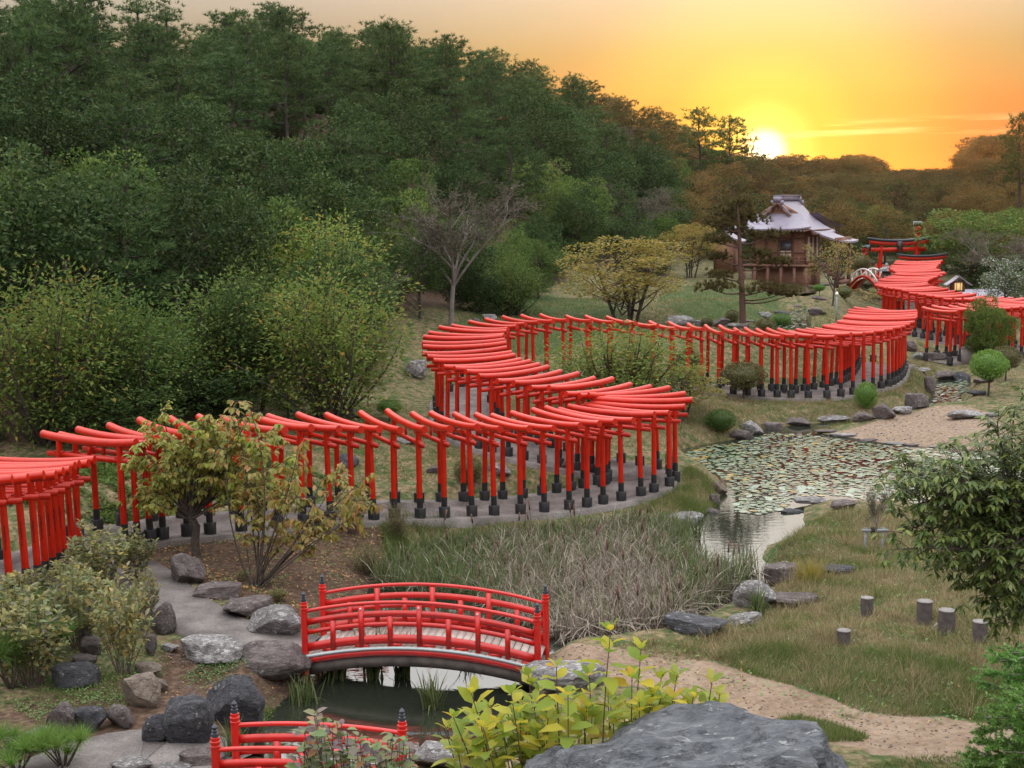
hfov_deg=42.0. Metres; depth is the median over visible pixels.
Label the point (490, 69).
pine tree
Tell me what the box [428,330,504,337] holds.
torii gate
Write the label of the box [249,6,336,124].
pine tree
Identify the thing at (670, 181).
tree
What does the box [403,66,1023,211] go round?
distant woods
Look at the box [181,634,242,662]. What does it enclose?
rock
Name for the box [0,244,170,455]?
tree
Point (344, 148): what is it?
pine tree
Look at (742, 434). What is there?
rock
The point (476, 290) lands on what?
undergrowth
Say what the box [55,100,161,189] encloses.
tree
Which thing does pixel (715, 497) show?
rock
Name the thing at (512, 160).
pine tree
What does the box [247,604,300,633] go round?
rock
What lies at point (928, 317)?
torii gate
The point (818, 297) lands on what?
rock
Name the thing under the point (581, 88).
pine tree
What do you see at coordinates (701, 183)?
tree
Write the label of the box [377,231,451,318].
tree
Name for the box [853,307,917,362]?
torii gate
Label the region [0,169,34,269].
tree
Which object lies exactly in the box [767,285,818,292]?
lily pool water
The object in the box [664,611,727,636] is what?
rock
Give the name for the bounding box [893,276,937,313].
torii gate
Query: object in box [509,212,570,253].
tree
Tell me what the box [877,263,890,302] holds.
stone lantern
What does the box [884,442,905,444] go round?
rock
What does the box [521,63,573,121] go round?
pine tree
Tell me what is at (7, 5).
pine tree
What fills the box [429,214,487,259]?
tree
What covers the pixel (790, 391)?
torii gate
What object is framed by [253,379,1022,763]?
pond water
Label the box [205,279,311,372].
tree
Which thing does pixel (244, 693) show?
rock
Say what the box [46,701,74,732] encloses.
rock
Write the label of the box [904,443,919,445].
rock
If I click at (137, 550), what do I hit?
leafy shrub
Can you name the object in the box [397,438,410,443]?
rock
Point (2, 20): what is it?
pine tree
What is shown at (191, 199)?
tree
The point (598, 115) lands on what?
pine tree
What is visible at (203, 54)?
tree
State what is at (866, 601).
log stool
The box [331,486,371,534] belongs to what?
leafy shrub
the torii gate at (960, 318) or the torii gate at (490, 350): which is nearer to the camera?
the torii gate at (490, 350)
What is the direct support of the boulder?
on the ground at (420, 393)
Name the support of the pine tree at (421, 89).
on the ground at (420, 393)
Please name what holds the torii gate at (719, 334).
on the torii path
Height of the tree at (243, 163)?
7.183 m
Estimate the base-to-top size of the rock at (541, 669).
0.404 m
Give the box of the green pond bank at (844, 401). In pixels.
[677,341,935,444]
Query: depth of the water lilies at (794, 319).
70.28 m
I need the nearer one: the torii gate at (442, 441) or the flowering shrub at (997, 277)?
the torii gate at (442, 441)
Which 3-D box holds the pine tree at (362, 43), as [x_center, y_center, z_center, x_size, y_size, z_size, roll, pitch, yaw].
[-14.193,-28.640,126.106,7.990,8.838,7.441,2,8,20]
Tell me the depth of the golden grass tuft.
28.25 m
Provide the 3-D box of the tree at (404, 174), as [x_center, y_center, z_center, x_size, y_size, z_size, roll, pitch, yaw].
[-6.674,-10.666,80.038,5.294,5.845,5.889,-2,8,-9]
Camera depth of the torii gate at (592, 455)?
38.69 m
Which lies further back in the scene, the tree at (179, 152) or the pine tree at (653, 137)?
the pine tree at (653, 137)
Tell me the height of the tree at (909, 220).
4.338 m
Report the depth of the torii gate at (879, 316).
60.06 m
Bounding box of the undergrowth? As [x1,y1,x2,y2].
[0,88,1023,438]
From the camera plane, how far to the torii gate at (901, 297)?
76.39 m
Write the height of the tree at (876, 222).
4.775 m
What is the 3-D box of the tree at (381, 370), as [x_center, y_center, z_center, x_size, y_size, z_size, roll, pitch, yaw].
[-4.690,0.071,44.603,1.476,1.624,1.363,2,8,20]
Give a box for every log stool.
[837,628,850,646]
[860,595,873,617]
[917,598,932,625]
[938,607,955,635]
[972,619,987,643]
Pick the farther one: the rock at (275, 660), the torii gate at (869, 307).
the torii gate at (869, 307)
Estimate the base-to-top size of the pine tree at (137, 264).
7.632 m
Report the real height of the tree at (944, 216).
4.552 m
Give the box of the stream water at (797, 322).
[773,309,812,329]
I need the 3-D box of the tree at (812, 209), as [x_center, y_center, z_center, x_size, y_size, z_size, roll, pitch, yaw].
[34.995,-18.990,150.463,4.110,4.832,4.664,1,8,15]
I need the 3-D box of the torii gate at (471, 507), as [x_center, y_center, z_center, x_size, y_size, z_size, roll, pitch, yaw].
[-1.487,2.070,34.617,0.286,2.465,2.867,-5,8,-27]
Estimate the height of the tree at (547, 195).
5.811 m
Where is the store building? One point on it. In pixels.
(971, 290)
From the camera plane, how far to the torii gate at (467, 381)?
41.09 m
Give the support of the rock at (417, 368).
on the ground at (420, 393)
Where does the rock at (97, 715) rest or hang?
on the ground at (420, 393)
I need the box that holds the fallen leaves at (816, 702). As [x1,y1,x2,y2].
[564,643,977,745]
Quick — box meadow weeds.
[599,506,1021,734]
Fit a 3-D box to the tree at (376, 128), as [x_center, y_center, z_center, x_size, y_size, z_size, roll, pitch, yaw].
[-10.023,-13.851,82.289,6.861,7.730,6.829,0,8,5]
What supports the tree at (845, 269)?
on the ground at (420, 393)
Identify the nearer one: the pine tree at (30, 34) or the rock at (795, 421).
the rock at (795, 421)
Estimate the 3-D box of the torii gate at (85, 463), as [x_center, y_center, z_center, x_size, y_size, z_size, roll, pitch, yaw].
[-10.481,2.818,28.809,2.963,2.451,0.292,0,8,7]
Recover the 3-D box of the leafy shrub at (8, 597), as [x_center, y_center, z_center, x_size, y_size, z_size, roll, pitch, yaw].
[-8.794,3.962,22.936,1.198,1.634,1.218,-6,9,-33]
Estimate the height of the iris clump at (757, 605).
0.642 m
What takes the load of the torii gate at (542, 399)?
on the torii path
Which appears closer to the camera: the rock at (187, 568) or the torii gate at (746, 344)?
the rock at (187, 568)
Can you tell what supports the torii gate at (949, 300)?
on the torii path beyond stream
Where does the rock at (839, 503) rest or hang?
on the ground at (420, 393)
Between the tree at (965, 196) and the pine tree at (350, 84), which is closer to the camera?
the pine tree at (350, 84)
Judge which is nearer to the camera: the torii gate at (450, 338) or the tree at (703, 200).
the torii gate at (450, 338)
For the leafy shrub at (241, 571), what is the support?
on the ground at (420, 393)
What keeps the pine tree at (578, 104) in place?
on the ground at (420, 393)
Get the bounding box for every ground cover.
[0,584,167,720]
[158,525,385,634]
[179,657,283,727]
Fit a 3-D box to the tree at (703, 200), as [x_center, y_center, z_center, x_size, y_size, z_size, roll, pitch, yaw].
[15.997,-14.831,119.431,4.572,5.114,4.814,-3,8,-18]
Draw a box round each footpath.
[6,729,263,767]
[87,556,321,652]
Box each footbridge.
[210,700,406,767]
[300,574,548,684]
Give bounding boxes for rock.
[3,727,20,754]
[25,725,50,752]
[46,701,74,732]
[51,661,100,689]
[71,653,96,662]
[74,706,106,732]
[75,624,93,641]
[79,635,101,654]
[106,704,133,728]
[110,755,152,767]
[122,672,161,708]
[134,661,162,673]
[141,713,166,741]
[142,633,156,655]
[150,601,176,634]
[157,678,168,691]
[157,761,192,767]
[162,643,179,652]
[162,694,213,742]
[169,553,205,582]
[178,746,225,765]
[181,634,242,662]
[192,581,241,599]
[206,675,265,733]
[222,594,272,617]
[240,640,312,679]
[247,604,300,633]
[340,409,361,416]
[340,453,358,468]
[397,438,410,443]
[405,359,426,379]
[411,740,468,767]
[426,465,437,473]
[482,314,496,319]
[487,463,510,475]
[520,660,605,691]
[561,458,580,467]
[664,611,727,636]
[666,315,694,325]
[670,511,703,522]
[695,320,712,325]
[706,508,718,512]
[709,494,719,505]
[711,481,727,493]
[713,317,729,326]
[727,323,748,327]
[728,611,761,625]
[730,430,753,439]
[732,580,776,607]
[739,420,763,434]
[759,312,770,318]
[761,422,782,429]
[764,561,803,583]
[772,311,789,314]
[775,592,817,606]
[781,508,802,513]
[785,417,810,425]
[793,496,825,503]
[808,307,826,315]
[811,296,825,299]
[814,429,836,432]
[817,415,850,421]
[823,564,855,573]
[829,433,856,436]
[830,499,856,509]
[852,412,875,421]
[860,438,877,441]
[872,403,895,419]
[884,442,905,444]
[892,406,911,414]
[904,393,928,409]
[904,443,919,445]
[907,340,916,351]
[912,352,922,359]
[913,367,930,371]
[924,352,946,360]
[924,376,935,393]
[934,371,955,378]
[947,410,983,418]
[952,372,970,380]
[966,390,985,395]
[973,378,993,382]
[985,412,997,416]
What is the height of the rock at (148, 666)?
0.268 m
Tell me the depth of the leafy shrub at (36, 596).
23.65 m
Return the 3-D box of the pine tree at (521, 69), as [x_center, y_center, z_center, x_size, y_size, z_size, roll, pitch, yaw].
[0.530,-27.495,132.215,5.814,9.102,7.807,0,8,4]
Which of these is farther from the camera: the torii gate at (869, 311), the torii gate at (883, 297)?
the torii gate at (883, 297)
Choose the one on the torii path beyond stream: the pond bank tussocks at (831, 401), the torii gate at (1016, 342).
the torii gate at (1016, 342)
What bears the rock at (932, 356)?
on the ground at (420, 393)
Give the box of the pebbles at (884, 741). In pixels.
[555,645,1012,756]
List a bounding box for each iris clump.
[211,710,253,757]
[287,670,326,707]
[321,669,346,685]
[349,618,413,681]
[378,619,423,679]
[406,666,451,714]
[684,508,707,539]
[740,585,769,614]
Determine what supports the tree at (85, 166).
on the ground at (420, 393)
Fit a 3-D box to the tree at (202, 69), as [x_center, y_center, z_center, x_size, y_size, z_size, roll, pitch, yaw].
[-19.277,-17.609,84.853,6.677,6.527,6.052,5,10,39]
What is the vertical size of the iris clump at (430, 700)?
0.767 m
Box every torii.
[861,245,869,274]
[867,236,930,275]
[896,252,947,286]
[913,221,922,260]
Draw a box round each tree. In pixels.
[0,0,20,71]
[0,1,35,47]
[0,4,26,89]
[0,8,110,144]
[0,32,74,141]
[0,61,94,179]
[0,76,42,157]
[0,84,119,204]
[0,136,126,345]
[0,146,89,255]
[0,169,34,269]
[0,175,170,390]
[0,206,24,304]
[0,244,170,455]
[1,0,95,102]
[2,3,98,104]
[2,93,24,113]
[4,0,122,132]
[6,0,71,81]
[20,166,179,299]
[31,265,213,431]
[39,160,213,333]
[45,145,172,284]
[50,0,142,111]
[50,87,190,208]
[51,5,118,97]
[51,20,127,110]
[51,89,201,213]
[54,0,124,77]
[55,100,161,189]
[61,54,174,113]
[66,299,228,416]
[82,68,171,137]
[90,92,194,146]
[97,0,193,80]
[99,161,295,328]
[104,21,205,109]
[105,17,196,83]
[115,400,301,558]
[125,0,212,107]
[127,152,276,316]
[132,251,313,413]
[135,54,244,152]
[136,99,267,188]
[145,22,199,89]
[148,159,234,262]
[150,92,228,173]
[166,56,268,134]
[169,238,319,332]
[173,129,309,222]
[177,40,287,139]
[180,31,216,95]
[183,8,283,101]
[185,25,255,96]
[188,6,266,89]
[189,271,321,410]
[195,26,271,127]
[205,10,300,142]
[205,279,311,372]
[205,400,388,588]
[212,250,430,423]
[213,0,305,110]
[216,128,293,204]
[219,196,342,297]
[233,134,380,246]
[244,206,422,335]
[248,2,331,92]
[248,28,356,159]
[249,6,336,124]
[249,161,347,228]
[256,34,343,151]
[258,170,387,269]
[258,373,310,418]
[264,238,403,362]
[277,132,406,251]
[282,40,377,135]
[284,47,334,116]
[300,96,404,180]
[302,26,386,131]
[306,29,351,92]
[309,30,355,89]
[316,42,378,107]
[320,66,407,174]
[320,123,409,248]
[323,33,365,87]
[329,23,405,98]
[343,20,408,92]
[348,14,448,144]
[352,39,384,93]
[352,78,450,166]
[354,230,413,278]
[354,367,388,407]
[355,120,435,194]
[355,187,436,274]
[356,262,412,338]
[357,168,545,326]
[364,22,458,123]
[365,158,442,235]
[371,24,430,95]
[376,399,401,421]
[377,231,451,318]
[395,39,429,93]
[400,97,458,158]
[402,59,428,103]
[406,217,500,303]
[407,43,484,119]
[407,46,460,115]
[410,30,491,107]
[412,38,475,145]
[422,129,496,189]
[425,77,495,149]
[425,154,496,219]
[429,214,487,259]
[447,107,507,198]
[456,62,490,106]
[462,217,534,277]
[464,49,513,89]
[467,57,509,107]
[468,46,524,115]
[468,103,527,159]
[468,123,547,228]
[478,245,556,316]
[483,70,564,157]
[485,135,547,197]
[487,58,553,112]
[489,231,541,272]
[490,61,543,118]
[490,82,573,153]
[496,108,589,196]
[499,156,576,220]
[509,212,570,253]
[510,193,617,252]
[512,238,574,298]
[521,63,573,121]
[536,106,597,176]
[537,101,602,180]
[544,74,602,114]
[545,183,608,259]
[550,175,617,233]
[554,235,692,321]
[556,71,603,124]
[561,123,594,167]
[564,119,654,185]
[566,147,643,200]
[573,169,640,224]
[574,105,617,154]
[588,133,661,205]
[590,206,655,268]
[593,120,636,143]
[595,150,641,188]
[595,181,687,234]
[629,138,673,194]
[638,211,684,258]
[639,188,696,241]
[641,129,673,165]
[641,167,700,203]
[644,147,678,184]
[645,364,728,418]
[654,222,725,277]
[655,156,693,189]
[659,106,727,200]
[659,185,701,224]
[660,189,720,239]
[673,192,713,225]
[680,170,730,212]
[687,190,722,222]
[687,194,803,322]
[695,166,744,197]
[702,115,764,165]
[703,175,760,237]
[711,187,737,203]
[718,191,767,245]
[718,360,769,400]
[752,189,771,204]
[754,177,816,208]
[800,238,864,305]
[803,186,860,256]
[807,196,826,211]
[811,198,877,250]
[813,284,825,295]
[815,196,853,245]
[845,197,868,221]
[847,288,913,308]
[851,254,871,275]
[852,199,916,263]
[854,205,906,254]
[867,382,1023,649]
[876,178,925,211]
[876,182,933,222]
[877,209,920,255]
[888,210,917,237]
[889,183,922,217]
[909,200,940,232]
[911,208,1023,278]
[921,212,964,250]
[923,208,969,257]
[938,224,1023,287]
[941,176,987,213]
[948,181,987,208]
[951,681,1023,767]
[952,182,985,209]
[952,188,1001,235]
[954,243,993,279]
[962,218,1014,258]
[967,643,1023,697]
[969,348,1010,395]
[983,201,1023,250]
[986,171,1012,202]
[987,111,1023,211]
[987,177,1023,219]
[989,207,1023,255]
[990,154,1023,198]
[990,198,1023,221]
[993,161,1023,196]
[993,345,1023,380]
[1011,222,1023,245]
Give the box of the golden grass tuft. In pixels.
[777,553,834,585]
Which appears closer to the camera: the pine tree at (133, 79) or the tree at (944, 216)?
the pine tree at (133, 79)
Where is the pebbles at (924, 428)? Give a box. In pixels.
[828,406,994,445]
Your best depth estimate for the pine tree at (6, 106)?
52.94 m
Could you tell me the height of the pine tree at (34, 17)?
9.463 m
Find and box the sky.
[0,0,1023,170]
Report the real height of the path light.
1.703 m
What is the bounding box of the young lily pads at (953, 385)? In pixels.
[934,381,967,401]
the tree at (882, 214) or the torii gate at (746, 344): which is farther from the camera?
the tree at (882, 214)
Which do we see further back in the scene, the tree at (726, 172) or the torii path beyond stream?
the tree at (726, 172)
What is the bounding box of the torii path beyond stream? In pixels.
[905,300,1023,365]
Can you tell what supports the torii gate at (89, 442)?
on the torii path
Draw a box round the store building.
[936,289,1008,314]
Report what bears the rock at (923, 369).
on the ground at (420, 393)
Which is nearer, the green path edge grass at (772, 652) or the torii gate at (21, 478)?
the green path edge grass at (772, 652)
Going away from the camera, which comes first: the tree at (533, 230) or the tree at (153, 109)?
the tree at (153, 109)
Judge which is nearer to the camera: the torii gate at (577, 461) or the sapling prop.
the sapling prop
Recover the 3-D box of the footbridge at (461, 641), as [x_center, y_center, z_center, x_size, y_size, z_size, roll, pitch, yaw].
[-1.510,4.326,23.538,4.236,1.560,1.282,0,8,9]
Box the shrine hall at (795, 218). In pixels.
[734,195,858,287]
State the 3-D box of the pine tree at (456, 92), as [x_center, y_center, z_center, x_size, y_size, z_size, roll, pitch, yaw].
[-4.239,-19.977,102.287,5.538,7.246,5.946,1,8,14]
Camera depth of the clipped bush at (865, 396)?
52.03 m
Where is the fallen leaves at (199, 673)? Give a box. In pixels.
[165,656,276,715]
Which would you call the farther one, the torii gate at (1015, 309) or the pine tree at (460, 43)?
the pine tree at (460, 43)
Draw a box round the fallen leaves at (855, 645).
[660,509,1014,725]
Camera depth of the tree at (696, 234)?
92.66 m
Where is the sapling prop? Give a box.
[862,527,888,548]
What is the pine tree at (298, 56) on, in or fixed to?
on the ground at (420, 393)
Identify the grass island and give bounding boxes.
[774,711,868,741]
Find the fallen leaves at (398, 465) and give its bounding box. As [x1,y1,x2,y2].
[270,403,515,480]
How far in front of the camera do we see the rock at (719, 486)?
38.46 m
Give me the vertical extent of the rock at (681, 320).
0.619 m
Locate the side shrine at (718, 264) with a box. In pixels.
[709,230,745,272]
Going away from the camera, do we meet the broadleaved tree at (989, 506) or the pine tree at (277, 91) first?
the broadleaved tree at (989, 506)
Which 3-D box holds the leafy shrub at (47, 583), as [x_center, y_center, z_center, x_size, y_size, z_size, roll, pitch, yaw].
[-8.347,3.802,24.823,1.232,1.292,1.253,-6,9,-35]
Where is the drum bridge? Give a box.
[845,268,881,299]
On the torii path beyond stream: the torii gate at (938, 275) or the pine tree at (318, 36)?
the torii gate at (938, 275)
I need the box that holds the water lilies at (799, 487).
[686,432,1021,514]
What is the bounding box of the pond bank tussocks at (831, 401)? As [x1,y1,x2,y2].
[678,344,943,448]
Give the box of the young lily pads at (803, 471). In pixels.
[688,434,1019,513]
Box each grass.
[3,587,169,717]
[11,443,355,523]
[248,402,562,482]
[250,402,550,482]
[259,701,275,729]
[371,502,759,645]
[378,462,716,557]
[379,461,714,564]
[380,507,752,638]
[511,392,861,448]
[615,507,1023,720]
[621,504,1023,723]
[713,636,1015,721]
[851,749,1004,767]
[965,371,1023,393]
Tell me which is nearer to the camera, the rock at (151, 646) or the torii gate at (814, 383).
the rock at (151, 646)
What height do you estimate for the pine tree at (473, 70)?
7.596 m
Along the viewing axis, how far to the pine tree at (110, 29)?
82.53 m
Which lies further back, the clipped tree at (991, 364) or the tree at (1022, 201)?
the tree at (1022, 201)
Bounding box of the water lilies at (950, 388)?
[930,380,968,403]
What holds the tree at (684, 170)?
on the ground at (420, 393)
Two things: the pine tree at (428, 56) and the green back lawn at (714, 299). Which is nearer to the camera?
the green back lawn at (714, 299)
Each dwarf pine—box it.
[0,717,61,767]
[24,717,97,767]
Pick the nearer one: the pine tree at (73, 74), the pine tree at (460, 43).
the pine tree at (73, 74)
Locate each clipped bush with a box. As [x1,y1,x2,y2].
[454,457,481,482]
[674,348,699,380]
[700,318,713,325]
[703,408,736,431]
[725,310,738,322]
[754,318,775,330]
[771,313,791,324]
[835,286,853,298]
[853,381,878,408]
[861,280,872,288]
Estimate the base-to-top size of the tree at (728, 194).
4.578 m
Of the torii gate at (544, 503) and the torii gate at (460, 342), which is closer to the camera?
the torii gate at (544, 503)
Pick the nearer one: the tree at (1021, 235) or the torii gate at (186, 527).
the torii gate at (186, 527)
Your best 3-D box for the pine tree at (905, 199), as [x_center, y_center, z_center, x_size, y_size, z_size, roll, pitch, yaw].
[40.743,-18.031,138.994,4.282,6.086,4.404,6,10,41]
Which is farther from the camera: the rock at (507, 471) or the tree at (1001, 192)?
the tree at (1001, 192)
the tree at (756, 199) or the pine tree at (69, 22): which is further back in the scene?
the tree at (756, 199)
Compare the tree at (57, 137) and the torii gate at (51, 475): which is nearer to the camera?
the torii gate at (51, 475)
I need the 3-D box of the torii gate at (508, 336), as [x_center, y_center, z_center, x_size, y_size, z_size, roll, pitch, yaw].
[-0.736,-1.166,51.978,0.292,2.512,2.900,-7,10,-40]
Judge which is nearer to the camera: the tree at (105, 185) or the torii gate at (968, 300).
the tree at (105, 185)
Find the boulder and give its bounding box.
[524,701,847,767]
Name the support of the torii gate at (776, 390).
on the torii path
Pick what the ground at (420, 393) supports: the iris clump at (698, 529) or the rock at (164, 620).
the rock at (164, 620)
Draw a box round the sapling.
[856,480,893,549]
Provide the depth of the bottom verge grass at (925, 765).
18.61 m
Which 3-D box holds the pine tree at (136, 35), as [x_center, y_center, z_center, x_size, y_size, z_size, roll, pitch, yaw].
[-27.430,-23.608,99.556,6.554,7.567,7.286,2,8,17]
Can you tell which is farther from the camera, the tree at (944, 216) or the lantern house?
the tree at (944, 216)
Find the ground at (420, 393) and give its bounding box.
[0,111,1023,767]
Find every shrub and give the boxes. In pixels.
[0,568,53,602]
[0,569,34,656]
[0,582,76,687]
[0,584,60,626]
[0,620,45,689]
[20,605,81,666]
[29,555,95,617]
[40,561,111,649]
[61,519,133,591]
[83,561,159,675]
[113,523,158,580]
[125,567,160,629]
[235,569,248,581]
[268,586,288,601]
[273,707,419,767]
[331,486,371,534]
[340,542,393,576]
[380,501,412,541]
[431,617,728,767]
[525,317,720,406]
[962,294,1022,353]
[972,253,1023,298]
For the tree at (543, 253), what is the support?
on the ground at (420, 393)
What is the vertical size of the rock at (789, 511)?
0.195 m
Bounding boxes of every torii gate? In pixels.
[0,456,96,559]
[0,459,89,557]
[0,460,80,570]
[0,461,76,563]
[0,466,71,580]
[0,467,64,582]
[0,470,45,584]
[0,473,29,602]
[0,474,13,594]
[6,470,57,590]
[40,430,138,544]
[58,431,150,544]
[75,426,159,542]
[106,422,168,539]
[136,416,193,536]
[168,415,216,534]
[195,413,249,531]
[220,415,287,527]
[246,411,314,523]
[265,413,341,520]
[295,411,363,509]
[324,412,382,519]
[357,410,403,518]
[384,408,427,518]
[409,411,452,517]
[422,338,504,406]
[422,341,506,411]
[422,345,506,421]
[423,334,502,402]
[426,350,511,423]
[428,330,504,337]
[428,410,479,516]
[432,353,515,432]
[438,325,507,391]
[442,357,521,439]
[451,324,509,386]
[452,411,502,515]
[453,359,531,444]
[464,362,540,448]
[468,320,518,375]
[473,412,531,513]
[476,364,549,452]
[484,317,526,357]
[490,413,556,512]
[495,369,561,456]
[501,315,540,375]
[509,410,582,509]
[511,371,579,459]
[520,314,554,372]
[528,376,595,463]
[530,407,601,507]
[539,313,569,374]
[544,405,617,504]
[547,376,614,466]
[558,407,635,500]
[563,382,632,470]
[565,315,593,377]
[567,403,655,495]
[577,384,652,472]
[583,402,670,492]
[584,315,615,366]
[587,385,670,469]
[590,391,685,473]
[590,400,685,487]
[592,396,692,482]
[605,315,637,369]
[625,319,659,379]
[648,320,677,385]
[667,321,693,387]
[686,322,705,389]
[703,324,723,392]
[718,324,739,393]
[733,327,751,395]
[743,327,766,396]
[755,328,783,397]
[765,327,798,397]
[777,327,816,397]
[788,330,837,398]
[795,328,852,397]
[805,328,865,394]
[814,327,875,387]
[822,324,886,389]
[827,324,894,388]
[831,323,901,386]
[836,320,909,382]
[839,320,912,380]
[841,319,914,377]
[843,315,915,373]
[843,316,915,375]
[844,325,905,384]
[846,314,917,371]
[847,314,917,369]
[848,309,916,361]
[848,311,917,367]
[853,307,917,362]
[866,306,907,361]
[874,283,926,326]
[876,280,927,290]
[876,282,927,308]
[877,283,928,327]
[878,279,929,317]
[881,278,932,320]
[882,286,933,329]
[884,276,935,315]
[887,286,936,330]
[888,274,939,312]
[889,267,933,274]
[889,267,935,270]
[890,266,936,267]
[891,265,938,267]
[891,269,938,271]
[891,275,942,314]
[892,269,940,272]
[893,263,940,265]
[893,272,943,301]
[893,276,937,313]
[893,287,941,332]
[894,262,940,263]
[895,260,942,268]
[895,261,941,268]
[895,271,943,279]
[898,264,937,265]
[898,272,945,309]
[900,287,948,334]
[907,290,954,336]
[916,292,962,338]
[921,306,959,363]
[924,293,969,339]
[931,305,966,360]
[932,293,976,341]
[941,295,985,342]
[941,306,980,356]
[948,305,984,355]
[952,296,994,344]
[958,303,1003,346]
[961,296,1004,339]
[965,303,1012,344]
[972,297,1013,339]
[974,304,1021,350]
[980,302,1023,358]
[987,297,1023,345]
[988,302,1023,325]
[991,298,1023,344]
[998,301,1023,344]
[1000,300,1023,346]
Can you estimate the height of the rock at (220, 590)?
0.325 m
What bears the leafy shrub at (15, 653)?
on the ground at (420, 393)
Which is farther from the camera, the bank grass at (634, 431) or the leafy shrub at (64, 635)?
the bank grass at (634, 431)
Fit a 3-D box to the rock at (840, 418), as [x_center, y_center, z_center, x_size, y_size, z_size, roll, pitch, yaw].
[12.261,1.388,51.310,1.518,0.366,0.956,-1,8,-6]
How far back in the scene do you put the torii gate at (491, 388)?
40.34 m
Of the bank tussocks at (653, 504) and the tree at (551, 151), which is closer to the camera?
the bank tussocks at (653, 504)
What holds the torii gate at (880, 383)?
on the torii path
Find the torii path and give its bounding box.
[0,362,914,608]
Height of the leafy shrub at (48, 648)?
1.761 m
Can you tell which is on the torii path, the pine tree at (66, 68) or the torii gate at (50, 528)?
the torii gate at (50, 528)
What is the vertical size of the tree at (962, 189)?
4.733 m
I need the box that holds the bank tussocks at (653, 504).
[364,464,729,559]
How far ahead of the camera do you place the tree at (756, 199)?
115.21 m
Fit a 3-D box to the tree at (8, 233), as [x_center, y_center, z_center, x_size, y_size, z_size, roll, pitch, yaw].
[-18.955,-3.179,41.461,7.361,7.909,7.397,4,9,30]
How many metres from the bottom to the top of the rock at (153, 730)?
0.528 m
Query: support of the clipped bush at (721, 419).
on the ground at (420, 393)
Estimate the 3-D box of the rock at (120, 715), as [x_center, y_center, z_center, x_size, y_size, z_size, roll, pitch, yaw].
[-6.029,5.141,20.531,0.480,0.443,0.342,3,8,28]
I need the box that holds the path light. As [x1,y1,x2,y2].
[835,292,837,321]
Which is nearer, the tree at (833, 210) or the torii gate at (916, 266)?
the torii gate at (916, 266)
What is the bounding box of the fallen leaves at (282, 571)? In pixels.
[144,526,386,634]
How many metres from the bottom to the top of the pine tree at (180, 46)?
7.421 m
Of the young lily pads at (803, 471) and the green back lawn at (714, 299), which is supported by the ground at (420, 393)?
the green back lawn at (714, 299)
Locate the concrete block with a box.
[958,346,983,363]
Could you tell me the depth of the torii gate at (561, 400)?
39.05 m
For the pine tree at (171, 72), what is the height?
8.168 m
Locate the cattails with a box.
[407,499,739,618]
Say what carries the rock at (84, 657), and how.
on the ground at (420, 393)
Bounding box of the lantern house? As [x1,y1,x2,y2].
[943,275,971,325]
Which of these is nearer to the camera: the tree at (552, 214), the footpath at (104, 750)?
the footpath at (104, 750)
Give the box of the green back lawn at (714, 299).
[448,279,886,385]
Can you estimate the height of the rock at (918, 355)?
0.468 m
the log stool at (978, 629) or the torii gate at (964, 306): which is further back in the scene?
the torii gate at (964, 306)
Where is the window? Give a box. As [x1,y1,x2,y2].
[780,240,791,256]
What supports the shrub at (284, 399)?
on the ground at (420, 393)
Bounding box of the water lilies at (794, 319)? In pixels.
[776,309,808,328]
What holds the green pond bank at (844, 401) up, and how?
on the ground at (420, 393)
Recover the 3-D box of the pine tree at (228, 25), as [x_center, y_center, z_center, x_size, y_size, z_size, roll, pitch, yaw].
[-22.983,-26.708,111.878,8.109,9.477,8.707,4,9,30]
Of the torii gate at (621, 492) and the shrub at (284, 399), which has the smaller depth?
the torii gate at (621, 492)
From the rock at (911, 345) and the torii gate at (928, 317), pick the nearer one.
the torii gate at (928, 317)
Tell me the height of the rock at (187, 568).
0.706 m
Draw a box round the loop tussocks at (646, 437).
[504,388,820,455]
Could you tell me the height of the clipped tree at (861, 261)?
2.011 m
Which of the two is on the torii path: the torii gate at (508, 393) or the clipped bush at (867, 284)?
the torii gate at (508, 393)
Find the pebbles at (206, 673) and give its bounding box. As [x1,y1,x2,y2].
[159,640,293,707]
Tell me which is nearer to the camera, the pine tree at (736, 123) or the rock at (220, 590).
the rock at (220, 590)
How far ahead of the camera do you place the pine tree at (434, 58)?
112.05 m
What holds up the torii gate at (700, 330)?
on the torii path
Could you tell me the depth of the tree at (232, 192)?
54.97 m
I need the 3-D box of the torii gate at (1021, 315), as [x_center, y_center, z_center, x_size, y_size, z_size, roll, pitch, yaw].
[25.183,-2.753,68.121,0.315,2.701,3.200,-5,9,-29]
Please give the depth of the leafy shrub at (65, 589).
23.30 m
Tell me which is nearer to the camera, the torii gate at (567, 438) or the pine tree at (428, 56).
the torii gate at (567, 438)
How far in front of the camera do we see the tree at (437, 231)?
61.00 m
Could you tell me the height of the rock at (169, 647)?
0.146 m

